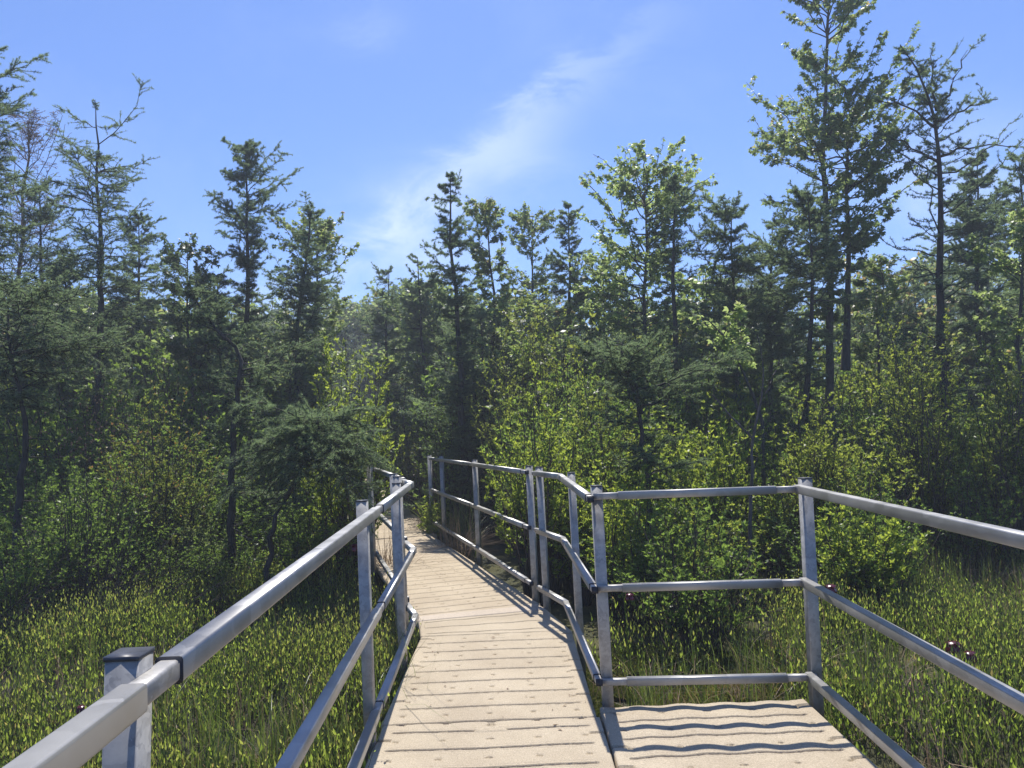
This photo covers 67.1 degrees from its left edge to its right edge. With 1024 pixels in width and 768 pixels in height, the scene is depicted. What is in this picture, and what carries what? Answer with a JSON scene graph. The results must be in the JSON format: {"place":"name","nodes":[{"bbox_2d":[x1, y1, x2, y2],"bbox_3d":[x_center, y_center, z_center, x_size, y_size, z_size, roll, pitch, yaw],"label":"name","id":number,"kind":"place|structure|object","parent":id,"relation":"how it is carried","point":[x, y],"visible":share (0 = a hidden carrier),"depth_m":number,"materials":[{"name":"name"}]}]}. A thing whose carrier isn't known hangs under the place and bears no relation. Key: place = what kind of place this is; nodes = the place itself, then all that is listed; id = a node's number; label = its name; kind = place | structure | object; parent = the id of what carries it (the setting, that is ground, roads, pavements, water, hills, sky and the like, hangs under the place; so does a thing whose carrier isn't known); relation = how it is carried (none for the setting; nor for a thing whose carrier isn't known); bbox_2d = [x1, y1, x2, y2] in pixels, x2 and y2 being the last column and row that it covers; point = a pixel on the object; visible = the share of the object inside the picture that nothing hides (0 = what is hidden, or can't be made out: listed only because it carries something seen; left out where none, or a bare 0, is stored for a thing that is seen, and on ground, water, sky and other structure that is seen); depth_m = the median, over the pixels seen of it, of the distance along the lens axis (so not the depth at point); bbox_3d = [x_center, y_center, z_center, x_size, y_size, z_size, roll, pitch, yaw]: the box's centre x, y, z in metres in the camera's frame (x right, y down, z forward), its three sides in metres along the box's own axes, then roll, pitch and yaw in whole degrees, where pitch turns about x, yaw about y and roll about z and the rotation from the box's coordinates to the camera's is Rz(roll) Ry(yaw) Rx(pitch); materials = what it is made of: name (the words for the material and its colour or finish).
{"place":"outdoors","nodes":[
{"label":"outdoors","id":0,"kind":"place"},
{"bbox_2d":[0,475,1023,767],"bbox_3d":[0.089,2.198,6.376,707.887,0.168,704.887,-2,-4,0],"label":"bog ground","id":1,"kind":"structure","parent":0,"point":[558,609],"depth_m":6.00,"materials":[{"name":"green plant"}]},
{"bbox_2d":[0,44,53,469],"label":"larch tree","id":2,"kind":"object","parent":1,"relation":"on","point":[4,111],"visible":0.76,"depth_m":10.34,"materials":[{"name":"green plant"}]},
{"bbox_2d":[0,107,88,349],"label":"bare tree","id":3,"kind":"object","parent":1,"relation":"on","point":[31,134],"visible":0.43,"depth_m":15.31,"materials":[{"name":"green plant"}]},
{"bbox_2d":[0,173,105,417],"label":"larch tree","id":4,"kind":"object","parent":1,"relation":"on","point":[43,216],"visible":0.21,"depth_m":14.07,"materials":[{"name":"green plant"}]},
{"bbox_2d":[11,247,127,438],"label":"larch tree","id":5,"kind":"object","parent":1,"relation":"on","point":[56,272],"visible":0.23,"depth_m":12.98,"materials":[{"name":"green plant"}]},
{"bbox_2d":[0,268,159,614],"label":"larch tree","id":6,"kind":"object","parent":1,"relation":"on","point":[17,396],"visible":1,"depth_m":8.02,"materials":[{"name":"green plant"}]},
{"bbox_2d":[75,702,84,713],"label":"pitcher plant flower","id":7,"kind":"object","parent":1,"relation":"on","point":[80,708],"visible":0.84,"depth_m":4.36,"materials":[{"name":"red plant"}]},
{"bbox_2d":[11,73,183,488],"bbox_3d":[-6.421,-0.965,12.015,2.207,7.559,2.296,-2,-4,0],"label":"larch tree","id":8,"kind":"object","parent":1,"relation":"on","point":[100,252],"visible":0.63,"depth_m":12.05,"materials":[{"name":"green plant"}]},
{"bbox_2d":[0,437,244,647],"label":"shrub","id":9,"kind":"object","parent":1,"relation":"on","point":[85,560],"visible":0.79,"depth_m":7.80,"materials":[{"name":"green plant"}]},
{"bbox_2d":[83,209,185,414],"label":"larch tree","id":10,"kind":"object","parent":1,"relation":"on","point":[142,265],"visible":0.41,"depth_m":15.10,"materials":[{"name":"green plant"}]},
{"bbox_2d":[70,374,224,592],"bbox_3d":[-4.228,1.230,9.405,1.798,2.710,1.521,-4,-4,26],"label":"shrub","id":11,"kind":"object","parent":1,"relation":"on","point":[171,486],"visible":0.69,"depth_m":9.29,"materials":[{"name":"green plant"}]},
{"bbox_2d":[148,232,222,426],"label":"maple tree","id":12,"kind":"object","parent":1,"relation":"on","point":[177,349],"visible":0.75,"depth_m":13.01,"materials":[{"name":"green plant"}]},
{"bbox_2d":[158,504,237,584],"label":"shrub","id":13,"kind":"object","parent":1,"relation":"on","point":[202,531],"visible":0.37,"depth_m":9.20,"materials":[{"name":"green plant"}]},
{"bbox_2d":[2,476,418,767],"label":"railing","id":14,"kind":"object","parent":1,"relation":"on","point":[114,723],"visible":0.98,"depth_m":1.62,"materials":[{"name":"metal"}]},
{"bbox_2d":[0,531,421,767],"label":"bog shrublets","id":15,"kind":"object","parent":1,"relation":"on","point":[334,748],"depth_m":5.55,"materials":[{"name":"green plant"}]},
{"bbox_2d":[163,273,275,445],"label":"larch tree","id":16,"kind":"object","parent":1,"relation":"on","point":[215,300],"visible":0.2,"depth_m":13.45,"materials":[{"name":"green plant"}]},
{"bbox_2d":[167,262,326,601],"bbox_3d":[-3.067,0.541,9.054,1.712,3.916,1.218,-2,-4,0],"label":"larch tree","id":17,"kind":"object","parent":1,"relation":"on","point":[192,293],"visible":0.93,"depth_m":9.00,"materials":[{"name":"green plant"}]},
{"bbox_2d":[202,135,303,397],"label":"larch tree","id":18,"kind":"object","parent":1,"relation":"on","point":[246,262],"visible":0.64,"depth_m":14.10,"materials":[{"name":"green plant"}]},
{"bbox_2d":[231,191,347,494],"bbox_3d":[-3.722,-0.189,13.026,1.944,5.903,2.088,-2,-4,0],"label":"larch tree","id":19,"kind":"object","parent":1,"relation":"on","point":[313,296],"visible":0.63,"depth_m":12.90,"materials":[{"name":"green plant"}]},
{"bbox_2d":[244,504,357,603],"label":"shrub","id":20,"kind":"object","parent":1,"relation":"on","point":[304,541],"visible":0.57,"depth_m":8.36,"materials":[{"name":"green plant"}]},
{"bbox_2d":[213,385,400,614],"bbox_3d":[-2.193,1.217,8.201,2.085,2.392,2.142,-2,-4,0],"label":"larch tree","id":21,"kind":"object","parent":1,"relation":"on","point":[305,440],"visible":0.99,"depth_m":7.84,"materials":[{"name":"green plant"}]},
{"bbox_2d":[259,207,359,399],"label":"maple tree","id":22,"kind":"object","parent":1,"relation":"on","point":[325,234],"visible":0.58,"depth_m":14.55,"materials":[{"name":"green plant"}]},
{"bbox_2d":[207,613,457,728],"bbox_3d":[-0.796,1.665,4.153,1.383,0.736,1.463,1,-5,-41],"label":"grass tuft","id":23,"kind":"object","parent":1,"relation":"on","point":[386,709],"visible":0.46,"depth_m":4.69,"materials":[{"name":"green plant"}]},
{"bbox_2d":[296,336,404,589],"bbox_3d":[-1.946,0.901,9.235,1.341,3.043,1.450,-2,-4,0],"label":"shrub","id":24,"kind":"object","parent":1,"relation":"on","point":[342,507],"visible":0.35,"depth_m":9.11,"materials":[{"name":"green plant"}]},
{"bbox_2d":[351,542,357,577],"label":"pitcher plant flower","id":25,"kind":"object","parent":1,"relation":"on","point":[353,547],"visible":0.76,"depth_m":7.88,"materials":[{"name":"red plant"}]},
{"bbox_2d":[354,465,409,647],"bbox_3d":[-1.614,1.740,8.945,0.124,1.609,5.362,-1,-4,-15],"label":"railing","id":26,"kind":"object","parent":1,"relation":"on","point":[390,526],"visible":0.29,"depth_m":8.30,"materials":[{"name":"metal"}]},
{"bbox_2d":[354,262,416,495],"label":"larch tree","id":27,"kind":"object","parent":1,"relation":"on","point":[376,318],"visible":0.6,"depth_m":17.98,"materials":[{"name":"green plant"}]},
{"bbox_2d":[375,505,436,539],"bbox_3d":[-2.321,2.612,14.635,1.000,0.211,6.350,-2,-4,-13],"label":"deck section","id":28,"kind":"object","parent":1,"relation":"on","point":[407,515],"visible":0.23,"depth_m":12.59,"materials":[{"name":"beige wood"}]},
{"bbox_2d":[381,253,445,472],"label":"larch tree","id":29,"kind":"object","parent":1,"relation":"on","point":[411,306],"visible":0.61,"depth_m":17.05,"materials":[{"name":"green plant"}]},
{"bbox_2d":[350,518,482,589],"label":"grass tuft","id":30,"kind":"object","parent":1,"relation":"on","point":[390,557],"visible":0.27,"depth_m":9.13,"materials":[{"name":"plant"}]},
{"bbox_2d":[397,432,438,517],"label":"shrub","id":31,"kind":"object","parent":1,"relation":"on","point":[418,481],"visible":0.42,"depth_m":14.80,"materials":[{"name":"green plant"}]},
{"bbox_2d":[376,535,467,582],"bbox_3d":[-1.385,2.303,10.274,1.110,0.211,2.420,-1,-4,-17],"label":"deck section","id":32,"kind":"object","parent":1,"relation":"on","point":[449,554],"visible":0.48,"depth_m":10.00,"materials":[{"name":"beige wood"}]},
{"bbox_2d":[379,504,488,531],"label":"grass tuft","id":33,"kind":"object","parent":1,"relation":"on","point":[418,523],"visible":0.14,"depth_m":12.58,"materials":[{"name":"green plant"}]},
{"bbox_2d":[411,494,458,541],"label":"shrub","id":34,"kind":"object","parent":1,"relation":"on","point":[424,517],"visible":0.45,"depth_m":11.98,"materials":[{"name":"green plant"}]},
{"bbox_2d":[409,367,483,532],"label":"shrub","id":35,"kind":"object","parent":1,"relation":"on","point":[452,474],"visible":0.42,"depth_m":13.49,"materials":[{"name":"green plant"}]},
{"bbox_2d":[392,513,503,559],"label":"grass tuft","id":36,"kind":"object","parent":1,"relation":"on","point":[456,546],"visible":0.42,"depth_m":10.37,"materials":[{"name":"green plant"}]},
{"bbox_2d":[406,481,490,542],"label":"grass tuft","id":37,"kind":"object","parent":1,"relation":"on","point":[448,520],"visible":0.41,"depth_m":11.91,"materials":[{"name":"green plant"}]},
{"bbox_2d":[419,169,493,537],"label":"larch tree","id":38,"kind":"object","parent":1,"relation":"on","point":[465,362],"visible":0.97,"depth_m":13.04,"materials":[{"name":"green plant"}]},
{"bbox_2d":[377,559,539,639],"bbox_3d":[-0.660,2.122,7.825,1.110,0.211,2.680,-1,-4,-17],"label":"deck section","id":39,"kind":"object","parent":1,"relation":"on","point":[441,596],"visible":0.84,"depth_m":7.47,"materials":[{"name":"beige wood"}]},
{"bbox_2d":[422,491,498,556],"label":"grass tuft","id":40,"kind":"object","parent":1,"relation":"on","point":[463,530],"visible":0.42,"depth_m":11.05,"materials":[{"name":"green plant"}]},
{"bbox_2d":[81,639,872,767],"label":"sphagnum moss","id":41,"kind":"object","parent":1,"relation":"on","point":[597,702],"visible":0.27,"depth_m":5.21,"materials":[{"name":"green plant"}]},
{"bbox_2d":[587,575,788,687],"bbox_3d":[1.257,1.821,5.808,1.532,0.714,1.143,-2,-4,0],"label":"sedge","id":42,"kind":"object","parent":41,"relation":"on","point":[675,635],"depth_m":5.71,"materials":[{"name":"green plant"}]},
{"bbox_2d":[427,455,539,603],"bbox_3d":[-0.524,1.734,9.553,0.140,1.609,5.600,-1,-4,-15],"label":"railing","id":43,"kind":"object","parent":1,"relation":"on","point":[533,582],"visible":0.89,"depth_m":8.46,"materials":[{"name":"metal"}]},
{"bbox_2d":[456,195,518,522],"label":"maple tree","id":44,"kind":"object","parent":1,"relation":"on","point":[487,219],"visible":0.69,"depth_m":15.11,"materials":[{"name":"green plant"}]},
{"bbox_2d":[381,631,596,728],"bbox_3d":[-0.115,1.916,4.902,1.129,0.215,1.749,-2,-4,0],"label":"deck section","id":45,"kind":"object","parent":1,"relation":"on","point":[513,662],"visible":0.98,"depth_m":4.67,"materials":[{"name":"beige wood"}]},
{"bbox_2d":[365,717,614,767],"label":"deck section","id":46,"kind":"object","parent":1,"relation":"on","point":[573,743],"visible":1,"depth_m":3.71,"materials":[{"name":"beige wood"}]},
{"bbox_2d":[386,545,593,766],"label":"leaf litter","id":47,"kind":"object","parent":46,"relation":"on","point":[484,647],"visible":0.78,"depth_m":4.94,"materials":[{"name":"brown plant"}]},
{"bbox_2d":[416,604,570,638],"bbox_3d":[-0.189,1.996,6.121,1.104,0.212,0.933,-2,-4,-12],"label":"deck section","id":48,"kind":"object","parent":1,"relation":"on","point":[528,618],"visible":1,"depth_m":6.13,"materials":[{"name":"beige wood"}]},
{"bbox_2d":[0,536,1023,767],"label":"sedge","id":49,"kind":"object","parent":1,"relation":"on","point":[274,740],"visible":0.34,"depth_m":4.89,"materials":[{"name":"green plant"}]},
{"bbox_2d":[0,311,1023,636],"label":"undergrowth","id":50,"kind":"object","parent":1,"relation":"on","point":[52,467],"visible":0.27,"depth_m":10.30,"materials":[{"name":"green plant"}]},
{"bbox_2d":[0,265,1023,529],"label":"wood larches","id":51,"kind":"object","parent":1,"relation":"on","point":[490,327],"visible":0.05,"depth_m":14.62,"materials":[{"name":"green plant"}]},
{"bbox_2d":[2,247,1023,536],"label":"wood trunks","id":52,"kind":"object","parent":1,"relation":"on","point":[488,529],"visible":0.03,"depth_m":15.11,"materials":[{"name":"brown wood"}]},
{"bbox_2d":[0,247,1023,501],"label":"wood maples","id":53,"kind":"object","parent":52,"relation":"attached to","point":[502,305],"visible":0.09,"depth_m":15.46,"materials":[{"name":"green plant"}]},
{"bbox_2d":[466,285,583,550],"bbox_3d":[0.229,0.499,12.066,1.898,4.157,1.982,-2,-4,0],"label":"shrub","id":54,"kind":"object","parent":1,"relation":"on","point":[507,412],"visible":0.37,"depth_m":11.96,"materials":[{"name":"green plant"}]},
{"bbox_2d":[497,201,563,345],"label":"maple tree","id":55,"kind":"object","parent":1,"relation":"on","point":[525,221],"visible":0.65,"depth_m":17.15,"materials":[{"name":"green plant"}]},
{"bbox_2d":[479,358,611,605],"bbox_3d":[0.358,1.015,8.077,1.429,2.563,1.219,-2,-4,0],"label":"shrub","id":56,"kind":"object","parent":1,"relation":"on","point":[520,509],"visible":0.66,"depth_m":8.02,"materials":[{"name":"green plant"}]},
{"bbox_2d":[532,200,608,370],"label":"larch tree","id":57,"kind":"object","parent":1,"relation":"on","point":[560,265],"visible":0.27,"depth_m":15.13,"materials":[{"name":"green plant"}]},
{"bbox_2d":[532,467,613,758],"bbox_3d":[0.422,1.439,5.435,0.202,1.610,2.528,-2,-4,-6],"label":"railing","id":58,"kind":"object","parent":1,"relation":"on","point":[580,570],"visible":0.99,"depth_m":4.88,"materials":[{"name":"metal"}]},
{"bbox_2d":[547,471,620,606],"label":"shrub","id":59,"kind":"object","parent":1,"relation":"on","point":[587,596],"visible":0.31,"depth_m":7.70,"materials":[{"name":"green plant"}]},
{"bbox_2d":[560,246,639,377],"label":"maple tree","id":60,"kind":"object","parent":1,"relation":"on","point":[602,263],"visible":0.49,"depth_m":14.49,"materials":[{"name":"green plant"}]},
{"bbox_2d":[546,347,661,508],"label":"shrub","id":61,"kind":"object","parent":1,"relation":"on","point":[609,447],"visible":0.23,"depth_m":9.13,"materials":[{"name":"green plant"}]},
{"bbox_2d":[624,592,633,704],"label":"pitcher plant flower","id":62,"kind":"object","parent":1,"relation":"on","point":[629,596],"visible":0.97,"depth_m":5.20,"materials":[{"name":"red plant"}]},
{"bbox_2d":[565,136,718,391],"bbox_3d":[2.422,-0.773,13.486,2.768,6.620,2.860,-2,-4,0],"label":"maple tree","id":63,"kind":"object","parent":1,"relation":"on","point":[650,261],"visible":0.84,"depth_m":13.44,"materials":[{"name":"green plant"}]},
{"bbox_2d":[571,327,748,606],"bbox_3d":[1.573,0.815,7.789,1.607,2.838,1.533,-4,-4,26],"label":"larch tree","id":64,"kind":"object","parent":1,"relation":"on","point":[629,372],"visible":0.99,"depth_m":7.74,"materials":[{"name":"green plant"}]},
{"bbox_2d":[636,167,708,431],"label":"larch tree","id":65,"kind":"object","parent":1,"relation":"on","point":[674,232],"visible":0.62,"depth_m":12.59,"materials":[{"name":"green plant"}]},
{"bbox_2d":[613,499,791,654],"bbox_3d":[1.447,1.539,6.168,1.303,1.202,1.226,-2,-4,0],"label":"shrub","id":66,"kind":"object","parent":1,"relation":"on","point":[704,598],"visible":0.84,"depth_m":6.02,"materials":[{"name":"green plant"}]},
{"bbox_2d":[657,392,767,591],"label":"shrub","id":67,"kind":"object","parent":1,"relation":"on","point":[731,467],"visible":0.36,"depth_m":8.33,"materials":[{"name":"green plant"}]},
{"bbox_2d":[688,300,773,577],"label":"maple sapling","id":68,"kind":"object","parent":1,"relation":"on","point":[724,341],"visible":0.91,"depth_m":8.97,"materials":[{"name":"green plant"}]},
{"bbox_2d":[673,189,791,446],"bbox_3d":[3.428,-0.304,12.137,1.728,5.435,1.827,-2,-4,0],"label":"larch tree","id":69,"kind":"object","parent":1,"relation":"on","point":[734,268],"visible":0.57,"depth_m":11.92,"materials":[{"name":"green plant"}]},
{"bbox_2d":[600,699,877,767],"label":"deck section","id":70,"kind":"object","parent":1,"relation":"on","point":[800,733],"visible":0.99,"depth_m":3.70,"materials":[{"name":"beige wood"}]},
{"bbox_2d":[593,477,1023,767],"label":"railing","id":71,"kind":"object","parent":70,"relation":"on","point":[819,688],"visible":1,"depth_m":4.04,"materials":[{"name":"metal"}]},
{"bbox_2d":[712,334,781,577],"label":"dead sapling","id":72,"kind":"object","parent":1,"relation":"on","point":[752,436],"visible":0.93,"depth_m":7.46,"materials":[{"name":"grey wood"}]},
{"bbox_2d":[720,211,821,437],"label":"larch tree","id":73,"kind":"object","parent":1,"relation":"on","point":[779,346],"visible":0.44,"depth_m":12.39,"materials":[{"name":"green plant"}]},
{"bbox_2d":[738,169,890,478],"bbox_3d":[4.427,-0.335,11.104,2.227,5.288,1.513,-2,-4,0],"label":"larch tree","id":74,"kind":"object","parent":1,"relation":"on","point":[804,196],"visible":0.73,"depth_m":11.05,"materials":[{"name":"green plant"}]},
{"bbox_2d":[763,386,865,580],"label":"shrub","id":75,"kind":"object","parent":1,"relation":"on","point":[814,462],"visible":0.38,"depth_m":8.16,"materials":[{"name":"green plant"}]},
{"bbox_2d":[825,582,836,672],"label":"pitcher plant flower","id":76,"kind":"object","parent":1,"relation":"on","point":[829,586],"visible":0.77,"depth_m":5.10,"materials":[{"name":"red plant"}]},
{"bbox_2d":[743,0,942,465],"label":"maple tree","id":77,"kind":"object","parent":1,"relation":"on","point":[837,132],"visible":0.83,"depth_m":12.95,"materials":[{"name":"green plant"}]},
{"bbox_2d":[814,490,932,615],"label":"shrub","id":78,"kind":"object","parent":1,"relation":"on","point":[888,541],"visible":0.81,"depth_m":6.62,"materials":[{"name":"green plant"}]},
{"bbox_2d":[840,253,920,460],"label":"maple tree","id":79,"kind":"object","parent":1,"relation":"on","point":[876,272],"visible":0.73,"depth_m":13.94,"materials":[{"name":"green plant"}]},
{"bbox_2d":[755,507,1023,767],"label":"sedge","id":80,"kind":"object","parent":1,"relation":"on","point":[956,690],"depth_m":4.83,"materials":[{"name":"green plant"}]},
{"bbox_2d":[836,300,996,569],"bbox_3d":[4.749,0.602,9.071,1.557,3.176,1.708,-2,-4,0],"label":"shrub","id":81,"kind":"object","parent":1,"relation":"on","point":[945,451],"visible":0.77,"depth_m":8.85,"materials":[{"name":"green plant"}]},
{"bbox_2d":[864,33,1023,480],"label":"larch tree","id":82,"kind":"object","parent":1,"relation":"on","point":[942,100],"visible":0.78,"depth_m":11.62,"materials":[{"name":"green plant"}]},
{"bbox_2d":[945,638,961,681],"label":"pitcher plant flower","id":83,"kind":"object","parent":1,"relation":"on","point":[953,643],"visible":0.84,"depth_m":4.82,"materials":[{"name":"red plant"}]},
{"bbox_2d":[902,451,1023,582],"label":"shrub","id":84,"kind":"object","parent":1,"relation":"on","point":[964,511],"visible":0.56,"depth_m":8.34,"materials":[{"name":"green plant"}]},
{"bbox_2d":[914,148,1023,427],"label":"larch tree","id":85,"kind":"object","parent":1,"relation":"on","point":[968,212],"visible":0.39,"depth_m":14.99,"materials":[{"name":"green plant"}]},
{"bbox_2d":[963,648,977,692],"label":"pitcher plant flower","id":86,"kind":"object","parent":1,"relation":"on","point":[969,655],"visible":0.63,"depth_m":4.74,"materials":[{"name":"red plant"}]},
{"bbox_2d":[941,328,1023,575],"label":"shrub","id":87,"kind":"object","parent":1,"relation":"on","point":[1005,443],"visible":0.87,"depth_m":8.90,"materials":[{"name":"green plant"}]},
{"bbox_2d":[964,203,1023,454],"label":"maple tree","id":88,"kind":"object","parent":1,"relation":"on","point":[1005,264],"visible":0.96,"depth_m":11.14,"materials":[{"name":"green plant"}]},
{"bbox_2d":[978,146,1023,457],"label":"larch tree","id":89,"kind":"object","parent":1,"relation":"on","point":[1011,188],"visible":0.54,"depth_m":12.65,"materials":[{"name":"green plant"}]},
{"bbox_2d":[0,0,1023,378],"label":"sky","id":90,"kind":"structure","parent":0,"point":[376,100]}
]}

